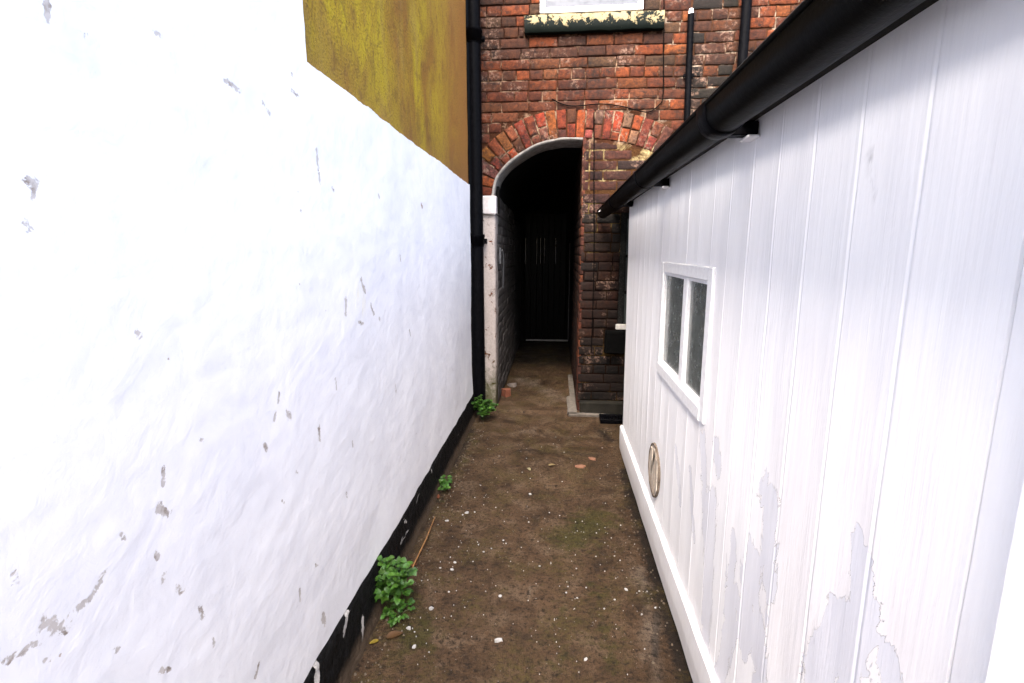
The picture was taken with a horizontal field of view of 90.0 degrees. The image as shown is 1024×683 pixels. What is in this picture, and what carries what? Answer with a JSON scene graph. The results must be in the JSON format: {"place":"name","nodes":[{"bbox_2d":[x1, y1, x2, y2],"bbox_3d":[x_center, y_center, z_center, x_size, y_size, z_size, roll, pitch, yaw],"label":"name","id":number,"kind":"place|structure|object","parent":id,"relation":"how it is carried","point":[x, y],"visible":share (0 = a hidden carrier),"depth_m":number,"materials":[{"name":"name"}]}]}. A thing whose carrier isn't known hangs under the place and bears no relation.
{"place":"outdoors","nodes":[
{"label":"outdoors","id":0,"kind":"place"},
{"bbox_2d":[0,0,476,682],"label":"rendered wall","id":1,"kind":"structure","parent":0,"point":[238,414],"depth_m":1.07,"materials":[{"name":"white paint"}]},
{"bbox_2d":[349,341,692,682],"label":"ground","id":2,"kind":"structure","parent":0,"point":[533,408],"depth_m":2.29,"materials":[{"name":"bare earth"},{"name":"small stones"}]},
{"bbox_2d":[386,631,402,638],"bbox_3d":[-0.431,1.079,1.885,0.060,0.008,0.034,-5,11,-28],"label":"dead leaf","id":3,"kind":"object","parent":2,"relation":"on","point":[392,634],"visible":1,"depth_m":1.89,"materials":[{"name":"brown plant"}]},
{"bbox_2d":[374,555,417,607],"bbox_3d":[-0.464,0.954,2.025,0.178,0.209,0.211,6,12,30],"label":"weed plant","id":4,"kind":"object","parent":2,"relation":"on","point":[390,583],"visible":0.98,"depth_m":2.00,"materials":[{"name":"green plant"}]},
{"bbox_2d":[380,598,414,626],"bbox_3d":[-0.442,1.045,1.984,0.126,0.051,0.147,1,10,5],"label":"weed plant","id":5,"kind":"object","parent":2,"relation":"on","point":[394,618],"visible":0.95,"depth_m":1.97,"materials":[{"name":"green plant"}]},
{"bbox_2d":[412,517,434,566],"bbox_3d":[-0.419,0.959,2.477,0.016,0.021,0.461,1,10,4],"label":"dry stalk","id":6,"kind":"object","parent":2,"relation":"on","point":[423,544],"visible":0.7,"depth_m":2.42,"materials":[{"name":"plant"}]},
{"bbox_2d":[438,475,451,491],"bbox_3d":[-0.398,0.839,3.031,0.094,0.086,0.148,1,10,5],"label":"weed plant","id":7,"kind":"object","parent":2,"relation":"on","point":[443,482],"visible":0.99,"depth_m":3.02,"materials":[{"name":"green plant"}]},
{"bbox_2d":[471,394,497,419],"bbox_3d":[-0.232,0.554,4.248,0.222,0.218,0.234,-6,12,-30],"label":"weed plant","id":8,"kind":"object","parent":2,"relation":"on","point":[483,407],"visible":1,"depth_m":4.23,"materials":[{"name":"green plant"}]},
{"bbox_2d":[501,388,510,396],"bbox_3d":[-0.050,0.487,4.918,0.094,0.069,0.095,-8,13,-37],"label":"broken brick","id":9,"kind":"object","parent":2,"relation":"on","point":[506,392],"visible":0.96,"depth_m":4.89,"materials":[{"name":"brick"}]},
{"bbox_2d":[507,383,516,386],"bbox_3d":[0.009,0.443,5.270,0.089,0.034,0.105,-6,12,-32],"label":"loose stone","id":10,"kind":"object","parent":2,"relation":"on","point":[512,384],"visible":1,"depth_m":5.24,"materials":[{"name":"grey stone"}]},
{"bbox_2d":[354,412,680,682],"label":"grit","id":11,"kind":"object","parent":2,"relation":"on","point":[365,674],"visible":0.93,"depth_m":2.36,"materials":[{"name":"grey gravel"}]},
{"bbox_2d":[403,431,659,674],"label":"paint crumbs","id":12,"kind":"object","parent":2,"relation":"on","point":[523,570],"visible":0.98,"depth_m":2.27,"materials":[{"name":"white paint"}]},
{"bbox_2d":[567,375,604,416],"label":"threshold kerb","id":13,"kind":"structure","parent":2,"relation":"on","point":[571,406],"depth_m":4.58,"materials":[{"name":"concrete"}]},
{"bbox_2d":[599,414,622,423],"bbox_3d":[0.852,0.648,4.260,0.245,0.045,0.155,1,10,5],"label":"drain gully","id":14,"kind":"object","parent":2,"relation":"on","point":[610,418],"visible":0.77,"depth_m":4.24,"materials":[{"name":"black paint"}]},
{"bbox_2d":[466,0,802,413],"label":"brick house","id":15,"kind":"structure","parent":2,"relation":"on","point":[537,56],"depth_m":4.09,"materials":[{"name":"red brick"}]},
{"bbox_2d":[465,0,486,410],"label":"drainpipe","id":16,"kind":"object","parent":15,"relation":"attached to","point":[475,38],"visible":0.84,"depth_m":4.08,"materials":[{"name":"black paint"}]},
{"bbox_2d":[524,213,569,340],"bbox_3d":[0.521,-0.932,7.603,0.671,1.880,0.071,1,10,5],"label":"passage door","id":17,"kind":"structure","parent":15,"relation":"in","point":[544,233],"depth_m":7.59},
{"bbox_2d":[591,112,594,351],"bbox_3d":[0.661,-0.856,4.185,0.042,1.920,0.008,1,10,5],"label":"cable","id":18,"kind":"object","parent":15,"relation":"attached to","point":[594,216],"visible":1,"depth_m":4.14,"materials":[{"name":"black plastic"}]},
{"bbox_2d":[524,0,664,35],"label":"window","id":19,"kind":"structure","parent":15,"relation":"in","point":[575,19],"depth_m":3.89,"materials":[{"name":"white paint"}]},
{"bbox_2d":[552,0,664,112],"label":"cable","id":20,"kind":"object","parent":15,"relation":"attached to","point":[624,106],"visible":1,"depth_m":3.98,"materials":[{"name":"black plastic"}]},
{"bbox_2d":[604,213,628,353],"bbox_3d":[1.201,-0.470,4.226,0.845,1.162,0.153,1,10,5],"label":"window","id":21,"kind":"structure","parent":15,"relation":"in","point":[614,340],"depth_m":4.26,"materials":[{"name":"grey paint"}]},
{"bbox_2d":[683,8,693,120],"bbox_3d":[1.347,-1.855,3.926,0.080,1.267,0.048,1,10,5],"label":"drainpipe","id":22,"kind":"object","parent":15,"relation":"attached to","point":[688,75],"visible":0.73,"depth_m":3.87,"materials":[{"name":"black paint"}]},
{"bbox_2d":[737,0,751,66],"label":"drainpipe","id":23,"kind":"object","parent":15,"relation":"attached to","point":[744,30],"visible":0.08,"depth_m":3.77,"materials":[{"name":"black paint"}]},
{"bbox_2d":[619,0,1023,682],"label":"timber shed","id":24,"kind":"structure","parent":2,"relation":"on","point":[821,440],"depth_m":0.83,"materials":[{"name":"paint"}]},
{"bbox_2d":[656,262,715,423],"bbox_3d":[0.674,-0.045,1.957,0.081,0.498,0.775,1,10,5],"label":"window","id":25,"kind":"structure","parent":24,"relation":"in","point":[686,302],"depth_m":1.87,"materials":[{"name":"white paint"}]},
{"bbox_2d":[597,0,938,217],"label":"roof gutter","id":26,"kind":"object","parent":24,"relation":"attached to","point":[803,45],"visible":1,"depth_m":0.82,"materials":[{"name":"black plastic"}]}
]}

